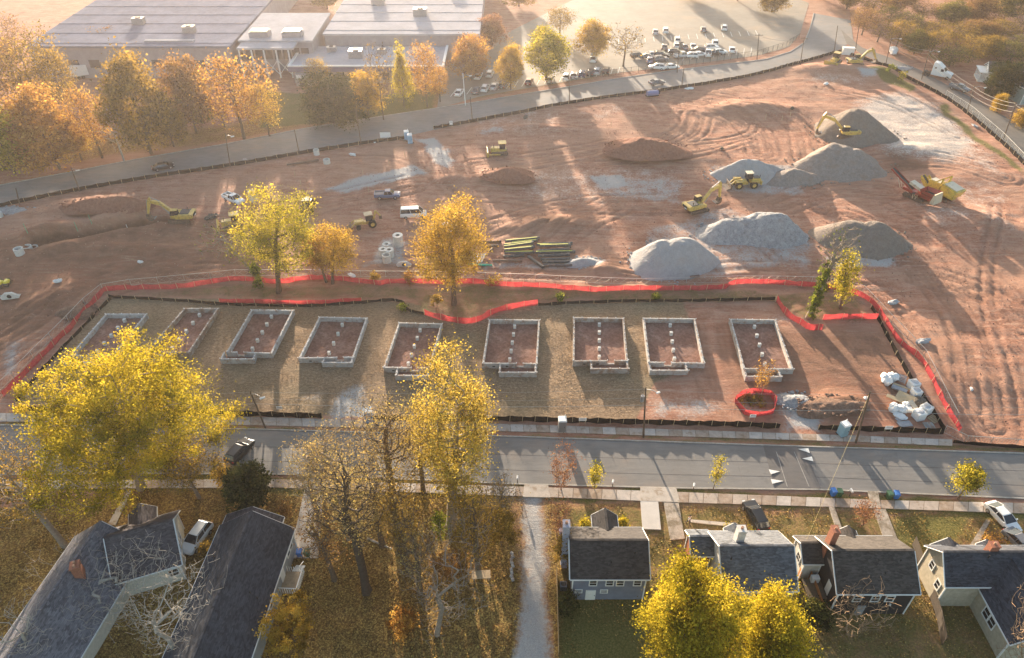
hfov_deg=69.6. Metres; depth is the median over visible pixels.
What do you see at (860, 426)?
utility pole
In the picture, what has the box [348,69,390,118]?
tree
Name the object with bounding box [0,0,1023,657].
ground
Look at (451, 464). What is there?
yellow green tree
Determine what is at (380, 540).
sparse tree
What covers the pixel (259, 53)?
window
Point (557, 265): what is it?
pipe
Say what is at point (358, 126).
utility pole
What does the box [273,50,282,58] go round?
window
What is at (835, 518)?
path
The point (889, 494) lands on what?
wheelie bin
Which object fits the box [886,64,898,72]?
weed bush
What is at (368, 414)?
portable toilet
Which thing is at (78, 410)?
yellow tree
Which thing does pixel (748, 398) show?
weed bush
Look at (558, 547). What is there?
bush
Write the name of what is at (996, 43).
wood tree
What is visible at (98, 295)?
orange fence
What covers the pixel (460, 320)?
orange fence
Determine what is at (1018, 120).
tree
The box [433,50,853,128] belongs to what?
silt fence
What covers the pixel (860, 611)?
back door
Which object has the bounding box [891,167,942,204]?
screening machine
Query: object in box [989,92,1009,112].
tree
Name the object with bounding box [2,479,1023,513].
sidewalk
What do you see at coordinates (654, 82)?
car
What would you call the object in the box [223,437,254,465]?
suv
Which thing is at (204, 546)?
bush
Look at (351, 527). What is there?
sparse tree
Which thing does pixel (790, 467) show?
speed hump
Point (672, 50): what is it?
suv
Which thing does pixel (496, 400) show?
overhead wire
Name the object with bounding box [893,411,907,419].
plastic sheet
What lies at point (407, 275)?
weed bush
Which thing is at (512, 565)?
wall
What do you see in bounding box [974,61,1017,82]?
house
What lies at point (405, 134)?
portable toilet
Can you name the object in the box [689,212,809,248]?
gravel pile
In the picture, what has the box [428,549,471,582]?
bush
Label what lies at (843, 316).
orange fence
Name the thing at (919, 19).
wood tree
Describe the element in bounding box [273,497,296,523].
bush
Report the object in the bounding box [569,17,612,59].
tree
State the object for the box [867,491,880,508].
driveway apron
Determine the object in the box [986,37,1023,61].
wood tree
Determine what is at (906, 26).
wood tree
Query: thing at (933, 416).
pallet
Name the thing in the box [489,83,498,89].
car
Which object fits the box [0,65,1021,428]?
dirt clods
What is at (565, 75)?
suv
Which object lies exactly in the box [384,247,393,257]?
concrete ring
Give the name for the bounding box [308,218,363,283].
gold tree
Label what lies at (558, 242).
pipe
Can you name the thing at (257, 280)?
ivy
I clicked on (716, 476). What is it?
sapling
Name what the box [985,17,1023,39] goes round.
wood tree
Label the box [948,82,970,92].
pickup truck
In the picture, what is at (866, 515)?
bush
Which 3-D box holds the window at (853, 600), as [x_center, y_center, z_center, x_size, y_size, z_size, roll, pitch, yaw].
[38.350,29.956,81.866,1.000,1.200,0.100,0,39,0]
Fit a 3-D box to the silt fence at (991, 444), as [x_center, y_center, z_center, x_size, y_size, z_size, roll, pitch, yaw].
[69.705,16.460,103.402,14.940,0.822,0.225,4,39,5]
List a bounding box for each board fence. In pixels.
[556,565,558,654]
[808,571,822,601]
[912,536,947,644]
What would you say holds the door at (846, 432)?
in the portable toilet at (844, 428)
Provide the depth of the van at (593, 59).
222.10 m
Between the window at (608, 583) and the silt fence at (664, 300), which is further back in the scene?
the silt fence at (664, 300)
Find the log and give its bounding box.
[367,537,391,549]
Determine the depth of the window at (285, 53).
215.40 m
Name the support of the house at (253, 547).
on the ground at (846, 358)
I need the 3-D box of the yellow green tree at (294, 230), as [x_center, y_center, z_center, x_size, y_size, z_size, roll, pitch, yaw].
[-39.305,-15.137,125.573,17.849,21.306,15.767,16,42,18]
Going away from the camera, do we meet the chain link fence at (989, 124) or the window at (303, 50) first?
the chain link fence at (989, 124)
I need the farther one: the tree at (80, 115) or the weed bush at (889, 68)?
the weed bush at (889, 68)
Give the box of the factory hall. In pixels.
[322,0,484,60]
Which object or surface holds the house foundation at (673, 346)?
on the ground at (846, 358)
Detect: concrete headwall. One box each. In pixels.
[0,292,20,299]
[396,261,411,266]
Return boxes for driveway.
[293,488,322,557]
[640,501,660,529]
[664,502,684,540]
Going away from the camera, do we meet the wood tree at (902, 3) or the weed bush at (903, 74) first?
the weed bush at (903, 74)
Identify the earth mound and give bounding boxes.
[59,196,155,214]
[478,165,536,183]
[602,137,692,160]
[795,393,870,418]
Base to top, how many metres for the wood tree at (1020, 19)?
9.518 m
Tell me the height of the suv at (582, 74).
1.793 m
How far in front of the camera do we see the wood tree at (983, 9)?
249.56 m
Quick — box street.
[0,426,1023,496]
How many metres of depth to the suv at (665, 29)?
243.99 m
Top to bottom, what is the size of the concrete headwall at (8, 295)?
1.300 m
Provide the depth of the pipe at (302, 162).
171.08 m
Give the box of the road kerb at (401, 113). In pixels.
[0,13,813,185]
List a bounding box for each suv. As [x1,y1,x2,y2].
[182,519,213,555]
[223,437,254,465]
[474,72,482,79]
[480,84,489,91]
[485,70,494,77]
[562,72,570,80]
[578,70,586,77]
[587,68,594,76]
[593,67,601,74]
[602,66,610,73]
[630,51,642,58]
[649,62,664,70]
[653,54,668,61]
[654,50,669,56]
[663,26,668,33]
[668,47,682,54]
[673,41,678,47]
[674,36,680,41]
[684,51,698,58]
[690,46,705,51]
[704,43,719,48]
[712,39,717,44]
[714,48,727,54]
[721,24,726,30]
[742,499,770,529]
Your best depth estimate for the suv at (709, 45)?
231.75 m
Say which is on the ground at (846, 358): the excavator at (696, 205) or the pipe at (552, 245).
the excavator at (696, 205)
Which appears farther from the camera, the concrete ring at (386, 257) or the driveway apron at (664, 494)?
the concrete ring at (386, 257)
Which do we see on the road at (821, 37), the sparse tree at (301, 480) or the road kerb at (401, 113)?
the road kerb at (401, 113)
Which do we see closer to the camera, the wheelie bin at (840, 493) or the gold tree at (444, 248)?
the wheelie bin at (840, 493)
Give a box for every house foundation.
[64,313,148,366]
[140,307,220,361]
[219,309,294,363]
[297,316,367,366]
[382,322,442,380]
[482,319,540,376]
[572,317,629,373]
[642,317,705,374]
[728,318,794,381]
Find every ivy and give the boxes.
[247,260,264,288]
[805,260,833,320]
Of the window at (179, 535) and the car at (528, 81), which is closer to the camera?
the window at (179, 535)
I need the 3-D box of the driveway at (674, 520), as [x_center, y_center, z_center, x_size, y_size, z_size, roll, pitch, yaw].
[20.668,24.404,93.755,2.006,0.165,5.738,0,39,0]
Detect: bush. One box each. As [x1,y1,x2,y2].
[194,538,211,559]
[217,457,279,516]
[252,587,316,657]
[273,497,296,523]
[367,269,380,279]
[385,601,419,645]
[396,303,408,310]
[403,267,415,285]
[428,508,448,540]
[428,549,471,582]
[429,293,443,305]
[481,503,520,545]
[484,272,502,286]
[544,494,576,538]
[552,533,571,571]
[555,291,567,301]
[555,589,582,622]
[575,514,591,526]
[618,514,630,526]
[650,292,661,298]
[737,392,766,407]
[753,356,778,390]
[800,594,836,635]
[849,495,883,530]
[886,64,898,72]
[898,71,908,80]
[978,525,1010,544]
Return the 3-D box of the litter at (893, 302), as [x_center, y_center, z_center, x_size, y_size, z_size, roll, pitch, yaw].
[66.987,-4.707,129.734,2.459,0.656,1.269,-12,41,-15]
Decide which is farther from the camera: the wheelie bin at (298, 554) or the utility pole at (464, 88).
the utility pole at (464, 88)
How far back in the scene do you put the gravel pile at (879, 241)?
142.71 m
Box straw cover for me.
[25,299,702,416]
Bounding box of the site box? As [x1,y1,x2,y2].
[841,46,855,54]
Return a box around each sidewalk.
[0,413,951,445]
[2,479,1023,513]
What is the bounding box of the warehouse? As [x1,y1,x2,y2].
[27,0,297,77]
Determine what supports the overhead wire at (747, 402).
attached to the utility pole at (643, 398)
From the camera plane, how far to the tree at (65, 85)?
183.82 m
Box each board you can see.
[380,132,390,138]
[886,395,904,402]
[891,382,907,392]
[895,390,915,401]
[897,420,912,426]
[908,400,917,408]
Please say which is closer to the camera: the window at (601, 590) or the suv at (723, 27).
the window at (601, 590)
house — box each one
[0,503,186,657]
[162,506,304,657]
[560,508,650,599]
[684,522,798,605]
[792,525,921,614]
[917,537,1023,657]
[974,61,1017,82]
[1001,70,1023,104]
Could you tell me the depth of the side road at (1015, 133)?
198.03 m
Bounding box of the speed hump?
[763,446,820,488]
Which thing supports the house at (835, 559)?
on the ground at (846, 358)
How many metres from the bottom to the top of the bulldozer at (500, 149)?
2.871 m
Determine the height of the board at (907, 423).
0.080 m
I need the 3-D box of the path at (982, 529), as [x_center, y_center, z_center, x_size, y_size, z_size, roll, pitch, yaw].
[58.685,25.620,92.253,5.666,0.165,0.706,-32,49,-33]
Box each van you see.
[400,206,426,218]
[589,53,597,62]
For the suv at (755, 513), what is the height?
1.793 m
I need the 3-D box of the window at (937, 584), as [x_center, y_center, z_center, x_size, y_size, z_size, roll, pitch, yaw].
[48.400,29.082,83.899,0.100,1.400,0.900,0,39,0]
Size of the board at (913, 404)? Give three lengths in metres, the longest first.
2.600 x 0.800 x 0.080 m
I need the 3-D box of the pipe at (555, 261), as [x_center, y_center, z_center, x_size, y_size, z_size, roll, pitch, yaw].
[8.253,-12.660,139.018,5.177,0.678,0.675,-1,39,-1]
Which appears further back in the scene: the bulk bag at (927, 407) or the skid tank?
the skid tank
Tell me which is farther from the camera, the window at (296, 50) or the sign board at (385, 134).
the window at (296, 50)
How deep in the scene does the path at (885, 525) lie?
93.35 m
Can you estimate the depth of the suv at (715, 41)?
234.29 m
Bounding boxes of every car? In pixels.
[151,161,173,171]
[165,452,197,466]
[454,89,463,96]
[471,87,480,94]
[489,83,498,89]
[498,81,507,88]
[525,78,533,85]
[546,76,554,83]
[570,72,578,78]
[638,53,653,58]
[646,56,652,62]
[648,78,665,85]
[652,29,658,34]
[661,44,667,49]
[665,63,679,69]
[682,44,688,49]
[695,51,704,56]
[700,26,705,31]
[711,49,722,55]
[729,46,734,52]
[983,499,1022,530]
[1001,526,1023,544]
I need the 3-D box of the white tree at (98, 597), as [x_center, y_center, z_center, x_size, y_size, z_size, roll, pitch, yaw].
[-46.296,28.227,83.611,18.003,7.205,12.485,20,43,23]
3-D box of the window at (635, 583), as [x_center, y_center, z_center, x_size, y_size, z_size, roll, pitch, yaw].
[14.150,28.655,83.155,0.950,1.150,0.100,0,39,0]
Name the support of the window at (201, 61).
in the warehouse
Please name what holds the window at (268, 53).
in the entrance tower
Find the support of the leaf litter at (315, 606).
on the ground at (846, 358)
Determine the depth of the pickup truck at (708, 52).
226.67 m
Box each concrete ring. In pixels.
[13,246,24,256]
[22,244,32,248]
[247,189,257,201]
[313,148,319,155]
[323,158,329,164]
[378,246,385,257]
[382,241,390,246]
[382,252,390,263]
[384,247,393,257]
[392,232,402,247]
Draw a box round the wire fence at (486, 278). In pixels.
[0,269,958,417]
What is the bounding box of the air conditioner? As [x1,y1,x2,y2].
[560,581,566,590]
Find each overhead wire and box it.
[254,398,625,400]
[270,389,634,393]
[277,404,630,406]
[650,405,824,410]
[653,398,863,402]
[875,410,985,414]
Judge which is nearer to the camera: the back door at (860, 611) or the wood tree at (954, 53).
the back door at (860, 611)
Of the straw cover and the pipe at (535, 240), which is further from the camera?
the pipe at (535, 240)
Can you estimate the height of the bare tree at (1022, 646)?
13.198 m
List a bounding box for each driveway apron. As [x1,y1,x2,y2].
[523,484,549,497]
[640,486,679,502]
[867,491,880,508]
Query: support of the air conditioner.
on the ground at (846, 358)
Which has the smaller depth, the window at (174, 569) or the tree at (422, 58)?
the window at (174, 569)
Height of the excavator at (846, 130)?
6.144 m
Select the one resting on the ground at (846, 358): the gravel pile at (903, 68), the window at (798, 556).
the gravel pile at (903, 68)
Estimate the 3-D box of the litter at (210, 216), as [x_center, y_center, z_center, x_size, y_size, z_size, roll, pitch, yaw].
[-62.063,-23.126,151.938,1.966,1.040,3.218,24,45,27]
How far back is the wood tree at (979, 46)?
220.28 m
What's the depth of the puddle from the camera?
154.10 m
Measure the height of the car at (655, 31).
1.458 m
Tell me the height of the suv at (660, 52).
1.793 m
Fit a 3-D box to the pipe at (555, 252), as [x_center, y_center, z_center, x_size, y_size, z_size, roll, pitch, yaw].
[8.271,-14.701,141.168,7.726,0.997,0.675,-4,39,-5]
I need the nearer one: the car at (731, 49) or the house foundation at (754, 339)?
the house foundation at (754, 339)
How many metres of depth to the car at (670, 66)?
218.70 m
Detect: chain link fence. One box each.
[944,425,1023,444]
[945,90,1023,157]
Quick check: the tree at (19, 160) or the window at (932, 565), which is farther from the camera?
the tree at (19, 160)
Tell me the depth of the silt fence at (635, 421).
106.73 m
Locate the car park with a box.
[437,0,808,106]
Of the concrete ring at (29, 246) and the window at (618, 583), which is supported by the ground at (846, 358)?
the concrete ring at (29, 246)
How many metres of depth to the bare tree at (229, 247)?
128.96 m
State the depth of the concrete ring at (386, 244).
142.57 m
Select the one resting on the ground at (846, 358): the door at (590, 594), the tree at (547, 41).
the tree at (547, 41)
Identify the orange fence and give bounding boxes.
[0,274,961,430]
[218,297,361,303]
[423,299,537,323]
[734,388,776,416]
[775,294,823,329]
[822,313,878,319]
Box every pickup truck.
[221,191,244,205]
[374,189,400,199]
[673,51,689,58]
[705,49,711,56]
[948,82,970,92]
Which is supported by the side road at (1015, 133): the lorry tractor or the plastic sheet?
the lorry tractor
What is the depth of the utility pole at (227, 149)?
167.37 m
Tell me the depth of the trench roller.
132.62 m
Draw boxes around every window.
[68,60,79,64]
[88,60,100,67]
[151,60,161,67]
[167,567,180,577]
[178,530,181,544]
[194,60,205,67]
[246,50,254,58]
[255,50,263,58]
[264,50,272,58]
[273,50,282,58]
[283,50,291,58]
[292,48,299,55]
[301,48,308,53]
[382,73,389,79]
[574,589,582,592]
[589,581,597,585]
[600,589,607,592]
[605,581,613,585]
[615,581,624,585]
[633,581,641,585]
[796,550,800,564]
[851,596,863,601]
[869,596,881,601]
[883,596,895,601]
[928,558,935,571]
[933,578,941,591]
[981,606,990,620]
[986,615,996,630]
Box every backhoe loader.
[300,196,316,212]
[346,210,381,231]
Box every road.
[0,13,852,202]
[841,30,1023,159]
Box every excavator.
[146,196,195,223]
[682,181,722,215]
[814,112,861,138]
[845,47,877,64]
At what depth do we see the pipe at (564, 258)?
139.42 m
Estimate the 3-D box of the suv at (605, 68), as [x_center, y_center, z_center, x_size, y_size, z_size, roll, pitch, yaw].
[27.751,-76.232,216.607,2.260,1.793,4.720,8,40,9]
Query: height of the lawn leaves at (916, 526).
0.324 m
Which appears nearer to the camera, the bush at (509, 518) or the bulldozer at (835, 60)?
the bush at (509, 518)
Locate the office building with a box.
[287,45,447,86]
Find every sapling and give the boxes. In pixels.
[587,457,605,488]
[709,454,727,490]
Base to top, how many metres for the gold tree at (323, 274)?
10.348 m
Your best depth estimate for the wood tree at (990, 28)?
234.60 m
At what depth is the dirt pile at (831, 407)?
108.50 m
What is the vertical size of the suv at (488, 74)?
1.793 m
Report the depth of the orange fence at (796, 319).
124.96 m
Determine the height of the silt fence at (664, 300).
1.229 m
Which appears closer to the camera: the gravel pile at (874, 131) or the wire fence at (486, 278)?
the wire fence at (486, 278)
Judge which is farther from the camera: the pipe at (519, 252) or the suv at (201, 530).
the pipe at (519, 252)
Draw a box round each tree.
[0,11,41,72]
[0,19,68,109]
[0,42,19,107]
[0,72,89,176]
[0,104,42,177]
[0,422,68,548]
[0,587,52,654]
[7,132,31,168]
[7,322,259,528]
[17,41,84,114]
[25,532,173,641]
[52,123,98,159]
[53,81,119,157]
[82,36,179,154]
[88,102,126,160]
[95,531,227,655]
[139,91,192,147]
[142,431,228,501]
[151,46,214,133]
[179,66,216,123]
[188,48,280,138]
[194,217,264,286]
[199,79,231,129]
[205,450,232,490]
[214,177,322,293]
[236,77,284,135]
[276,430,342,525]
[280,413,373,541]
[284,443,398,595]
[292,487,353,581]
[295,66,374,132]
[300,233,329,282]
[301,54,331,84]
[308,0,340,8]
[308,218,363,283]
[334,435,406,548]
[337,385,439,508]
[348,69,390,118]
[360,461,441,574]
[363,41,394,119]
[377,498,450,600]
[381,399,441,493]
[387,38,417,108]
[392,324,506,530]
[395,506,495,647]
[402,38,443,107]
[402,185,498,305]
[428,63,448,101]
[441,472,514,584]
[445,31,493,81]
[477,12,510,47]
[482,462,530,529]
[490,37,526,89]
[499,0,537,6]
[520,22,574,80]
[543,5,580,32]
[548,437,585,489]
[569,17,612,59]
[602,21,644,66]
[622,535,759,657]
[735,571,826,657]
[758,0,792,12]
[805,222,864,319]
[825,246,874,308]
[827,575,900,644]
[838,0,863,8]
[847,5,887,34]
[858,0,893,18]
[864,22,893,41]
[875,5,912,27]
[881,0,919,11]
[882,17,922,46]
[893,10,930,32]
[900,28,937,55]
[907,0,943,18]
[916,25,958,55]
[921,19,953,38]
[930,44,978,66]
[931,0,977,24]
[933,18,985,44]
[943,458,991,499]
[952,33,995,62]
[957,17,1006,39]
[966,0,1007,24]
[969,34,1011,58]
[980,58,1023,98]
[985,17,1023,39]
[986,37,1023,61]
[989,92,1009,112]
[994,0,1023,19]
[996,582,1023,657]
[1005,34,1023,53]
[1008,108,1023,128]
[1015,7,1023,37]
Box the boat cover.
[889,46,898,54]
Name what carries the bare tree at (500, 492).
on the ground at (846, 358)
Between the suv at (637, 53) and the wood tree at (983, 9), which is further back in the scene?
the wood tree at (983, 9)
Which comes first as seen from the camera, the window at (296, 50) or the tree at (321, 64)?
the tree at (321, 64)
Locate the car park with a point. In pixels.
(745, 21)
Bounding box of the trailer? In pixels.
[69,65,88,79]
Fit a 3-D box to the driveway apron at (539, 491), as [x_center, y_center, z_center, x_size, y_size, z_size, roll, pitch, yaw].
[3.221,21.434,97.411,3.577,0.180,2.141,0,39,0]
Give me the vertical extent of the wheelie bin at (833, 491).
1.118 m
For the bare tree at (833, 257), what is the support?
on the ground at (846, 358)
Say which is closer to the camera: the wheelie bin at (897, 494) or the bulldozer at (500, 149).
the wheelie bin at (897, 494)
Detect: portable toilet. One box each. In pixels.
[363,406,372,422]
[404,129,408,139]
[407,133,412,143]
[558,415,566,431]
[836,419,851,437]
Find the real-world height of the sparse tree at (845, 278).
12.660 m
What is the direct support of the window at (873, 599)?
in the house at (835, 559)
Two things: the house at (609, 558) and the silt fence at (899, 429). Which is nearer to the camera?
the house at (609, 558)
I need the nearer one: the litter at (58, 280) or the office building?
the litter at (58, 280)
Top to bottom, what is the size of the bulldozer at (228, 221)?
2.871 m
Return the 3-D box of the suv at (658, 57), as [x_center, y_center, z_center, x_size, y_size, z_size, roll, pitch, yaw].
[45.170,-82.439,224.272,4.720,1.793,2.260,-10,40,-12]
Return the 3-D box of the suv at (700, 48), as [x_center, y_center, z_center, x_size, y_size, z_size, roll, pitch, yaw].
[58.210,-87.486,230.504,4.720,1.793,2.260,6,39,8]
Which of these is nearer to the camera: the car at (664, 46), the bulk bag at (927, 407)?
the bulk bag at (927, 407)
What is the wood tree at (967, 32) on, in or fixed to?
on the ground at (846, 358)
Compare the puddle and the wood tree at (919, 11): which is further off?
the wood tree at (919, 11)
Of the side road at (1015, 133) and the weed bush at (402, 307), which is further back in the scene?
the side road at (1015, 133)
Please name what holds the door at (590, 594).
in the house at (609, 558)
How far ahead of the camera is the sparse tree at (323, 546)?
81.40 m
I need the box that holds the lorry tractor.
[922,60,953,79]
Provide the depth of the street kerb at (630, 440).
104.13 m
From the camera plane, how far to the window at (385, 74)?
209.44 m
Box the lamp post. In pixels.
[676,41,683,72]
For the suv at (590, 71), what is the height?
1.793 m
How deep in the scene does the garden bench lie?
87.04 m
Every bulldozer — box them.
[216,211,242,232]
[486,140,507,156]
[824,51,841,65]
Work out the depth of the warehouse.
218.05 m
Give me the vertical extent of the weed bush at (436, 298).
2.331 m
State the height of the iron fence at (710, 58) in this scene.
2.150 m
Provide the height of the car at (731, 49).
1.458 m
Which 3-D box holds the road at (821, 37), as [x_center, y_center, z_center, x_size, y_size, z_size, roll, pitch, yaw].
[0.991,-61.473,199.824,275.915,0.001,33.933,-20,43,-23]
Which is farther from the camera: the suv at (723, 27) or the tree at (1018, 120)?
the suv at (723, 27)
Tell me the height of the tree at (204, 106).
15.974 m
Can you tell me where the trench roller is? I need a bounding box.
[2,278,12,286]
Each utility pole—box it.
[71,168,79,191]
[225,133,233,166]
[249,391,265,427]
[355,109,360,141]
[463,75,471,104]
[640,387,659,437]
[800,37,807,64]
[855,391,870,442]
[921,49,939,78]
[1003,102,1018,138]
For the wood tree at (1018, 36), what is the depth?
226.46 m
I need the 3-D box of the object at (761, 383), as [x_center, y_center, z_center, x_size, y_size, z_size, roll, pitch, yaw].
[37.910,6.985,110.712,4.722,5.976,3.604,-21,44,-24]
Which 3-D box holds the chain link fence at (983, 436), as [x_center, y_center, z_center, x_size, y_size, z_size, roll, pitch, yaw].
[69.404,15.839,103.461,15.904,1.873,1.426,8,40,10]
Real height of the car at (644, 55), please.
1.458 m
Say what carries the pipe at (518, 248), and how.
on the pipe
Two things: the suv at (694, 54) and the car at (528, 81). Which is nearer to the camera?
the car at (528, 81)
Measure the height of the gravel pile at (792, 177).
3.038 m
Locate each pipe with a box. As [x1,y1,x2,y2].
[286,159,318,164]
[481,240,500,243]
[493,259,521,261]
[503,253,523,257]
[504,240,533,244]
[504,241,533,247]
[504,246,533,250]
[504,250,534,253]
[505,236,539,242]
[511,239,537,242]
[527,255,544,268]
[535,250,574,253]
[537,247,569,250]
[538,253,569,256]
[539,243,570,246]
[541,257,569,260]
[542,260,569,262]
[543,242,572,244]
[543,263,571,266]
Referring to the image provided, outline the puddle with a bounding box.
[0,205,35,214]
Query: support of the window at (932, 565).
in the house at (983, 579)
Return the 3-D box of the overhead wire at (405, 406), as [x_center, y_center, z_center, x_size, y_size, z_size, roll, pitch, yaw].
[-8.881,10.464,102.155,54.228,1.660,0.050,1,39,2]
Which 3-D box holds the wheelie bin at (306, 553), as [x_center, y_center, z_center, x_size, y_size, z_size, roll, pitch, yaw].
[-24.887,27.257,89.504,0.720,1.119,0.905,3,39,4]
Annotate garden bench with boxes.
[472,570,490,579]
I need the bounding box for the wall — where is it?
[510,551,514,581]
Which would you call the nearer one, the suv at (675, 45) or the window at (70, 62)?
the window at (70, 62)
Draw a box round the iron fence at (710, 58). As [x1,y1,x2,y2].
[601,34,799,76]
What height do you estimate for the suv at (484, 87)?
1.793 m
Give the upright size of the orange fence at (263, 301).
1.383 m
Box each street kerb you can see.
[0,424,1023,453]
[0,472,1023,498]
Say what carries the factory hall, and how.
on the ground at (846, 358)
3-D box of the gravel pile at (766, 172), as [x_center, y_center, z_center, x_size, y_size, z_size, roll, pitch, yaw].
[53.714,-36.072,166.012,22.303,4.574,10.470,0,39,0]
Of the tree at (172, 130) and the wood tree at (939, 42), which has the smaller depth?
the tree at (172, 130)
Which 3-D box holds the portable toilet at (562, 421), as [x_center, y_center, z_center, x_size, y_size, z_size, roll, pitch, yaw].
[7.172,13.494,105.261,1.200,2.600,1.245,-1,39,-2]
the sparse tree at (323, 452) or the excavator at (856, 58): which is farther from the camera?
the excavator at (856, 58)
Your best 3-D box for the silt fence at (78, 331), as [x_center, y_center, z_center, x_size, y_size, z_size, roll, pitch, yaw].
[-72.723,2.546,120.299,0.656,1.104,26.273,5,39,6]
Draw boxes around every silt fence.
[0,136,403,206]
[10,406,321,417]
[15,296,111,401]
[107,294,424,314]
[373,415,780,428]
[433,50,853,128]
[538,297,775,305]
[818,425,944,433]
[857,53,1023,164]
[870,305,945,428]
[953,440,1023,447]
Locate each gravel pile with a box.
[564,255,601,269]
[619,237,720,284]
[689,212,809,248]
[703,159,786,185]
[767,168,824,188]
[776,390,808,409]
[784,142,900,184]
[804,108,906,147]
[807,220,916,260]
[897,64,914,70]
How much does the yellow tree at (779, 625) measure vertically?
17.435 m
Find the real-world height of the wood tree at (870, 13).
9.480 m
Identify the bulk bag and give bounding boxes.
[880,372,892,385]
[888,372,899,381]
[888,402,898,412]
[898,404,906,412]
[906,378,920,388]
[909,386,922,396]
[911,408,927,421]
[919,402,933,415]
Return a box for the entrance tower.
[236,13,329,77]
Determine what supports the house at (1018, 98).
on the ground at (846, 358)
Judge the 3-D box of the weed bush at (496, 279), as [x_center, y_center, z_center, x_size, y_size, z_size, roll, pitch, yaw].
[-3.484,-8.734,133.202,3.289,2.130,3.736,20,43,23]
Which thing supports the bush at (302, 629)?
on the ground at (846, 358)
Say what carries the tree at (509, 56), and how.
on the ground at (846, 358)
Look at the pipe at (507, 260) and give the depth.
139.29 m
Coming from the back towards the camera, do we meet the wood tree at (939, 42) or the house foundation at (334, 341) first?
the wood tree at (939, 42)
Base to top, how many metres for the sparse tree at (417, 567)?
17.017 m
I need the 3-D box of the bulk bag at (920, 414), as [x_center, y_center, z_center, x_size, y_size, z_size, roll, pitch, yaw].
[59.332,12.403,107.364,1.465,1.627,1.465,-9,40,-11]
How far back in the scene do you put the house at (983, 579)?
81.90 m
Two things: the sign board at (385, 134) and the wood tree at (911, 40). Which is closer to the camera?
the sign board at (385, 134)
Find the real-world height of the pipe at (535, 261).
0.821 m
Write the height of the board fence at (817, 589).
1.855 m
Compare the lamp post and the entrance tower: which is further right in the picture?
the lamp post
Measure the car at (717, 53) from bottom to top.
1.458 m
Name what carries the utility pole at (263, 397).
on the ground at (846, 358)
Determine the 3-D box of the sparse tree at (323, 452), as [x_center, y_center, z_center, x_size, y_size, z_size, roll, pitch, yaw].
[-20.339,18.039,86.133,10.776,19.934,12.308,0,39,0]
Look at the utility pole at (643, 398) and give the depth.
100.48 m
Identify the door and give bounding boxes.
[280,568,285,581]
[559,423,565,431]
[585,590,595,599]
[824,580,831,594]
[843,427,850,436]
[854,605,865,614]
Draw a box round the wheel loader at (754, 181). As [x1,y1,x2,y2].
[723,170,762,189]
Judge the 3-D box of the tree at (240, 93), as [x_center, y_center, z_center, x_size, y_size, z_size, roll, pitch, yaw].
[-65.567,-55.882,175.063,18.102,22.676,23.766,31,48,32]
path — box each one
[108,491,129,524]
[691,519,736,525]
[829,507,841,528]
[873,509,896,537]
[970,519,989,544]
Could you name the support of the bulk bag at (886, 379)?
on the ground at (846, 358)
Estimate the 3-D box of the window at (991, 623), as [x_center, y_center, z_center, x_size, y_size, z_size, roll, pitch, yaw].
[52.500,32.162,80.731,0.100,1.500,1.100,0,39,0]
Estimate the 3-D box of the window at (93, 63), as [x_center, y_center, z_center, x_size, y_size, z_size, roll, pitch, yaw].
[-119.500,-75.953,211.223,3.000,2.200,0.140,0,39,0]
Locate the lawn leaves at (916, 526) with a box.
[561,503,1020,657]
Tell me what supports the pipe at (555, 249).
on the pipe at (555, 252)
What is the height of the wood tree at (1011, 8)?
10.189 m
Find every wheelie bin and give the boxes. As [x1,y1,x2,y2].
[296,548,302,557]
[303,548,309,558]
[828,487,837,496]
[836,488,843,496]
[884,490,894,498]
[893,490,900,498]
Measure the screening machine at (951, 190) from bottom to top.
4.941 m
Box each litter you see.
[0,486,521,657]
[53,278,61,282]
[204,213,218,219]
[888,299,899,304]
[915,338,930,343]
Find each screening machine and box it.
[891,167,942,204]
[920,174,965,202]
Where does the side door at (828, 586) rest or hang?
in the house at (835, 559)
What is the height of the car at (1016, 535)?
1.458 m
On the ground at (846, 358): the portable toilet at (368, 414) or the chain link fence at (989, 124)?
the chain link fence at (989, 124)
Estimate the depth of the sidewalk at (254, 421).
105.76 m
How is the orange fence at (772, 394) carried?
on the ground at (846, 358)
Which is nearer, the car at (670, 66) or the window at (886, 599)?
the window at (886, 599)
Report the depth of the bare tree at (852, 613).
79.19 m
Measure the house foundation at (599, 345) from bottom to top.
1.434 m
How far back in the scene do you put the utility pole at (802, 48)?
216.76 m
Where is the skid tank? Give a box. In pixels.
[645,88,660,96]
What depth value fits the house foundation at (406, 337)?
119.66 m
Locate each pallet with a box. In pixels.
[897,374,906,383]
[922,422,935,427]
[927,415,936,422]
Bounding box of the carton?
[906,406,912,412]
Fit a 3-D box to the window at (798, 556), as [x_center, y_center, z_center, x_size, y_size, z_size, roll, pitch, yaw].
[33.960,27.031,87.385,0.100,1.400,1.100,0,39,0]
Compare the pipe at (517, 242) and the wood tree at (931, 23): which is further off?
the wood tree at (931, 23)
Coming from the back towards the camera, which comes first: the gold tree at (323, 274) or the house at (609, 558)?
the gold tree at (323, 274)
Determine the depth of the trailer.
211.63 m

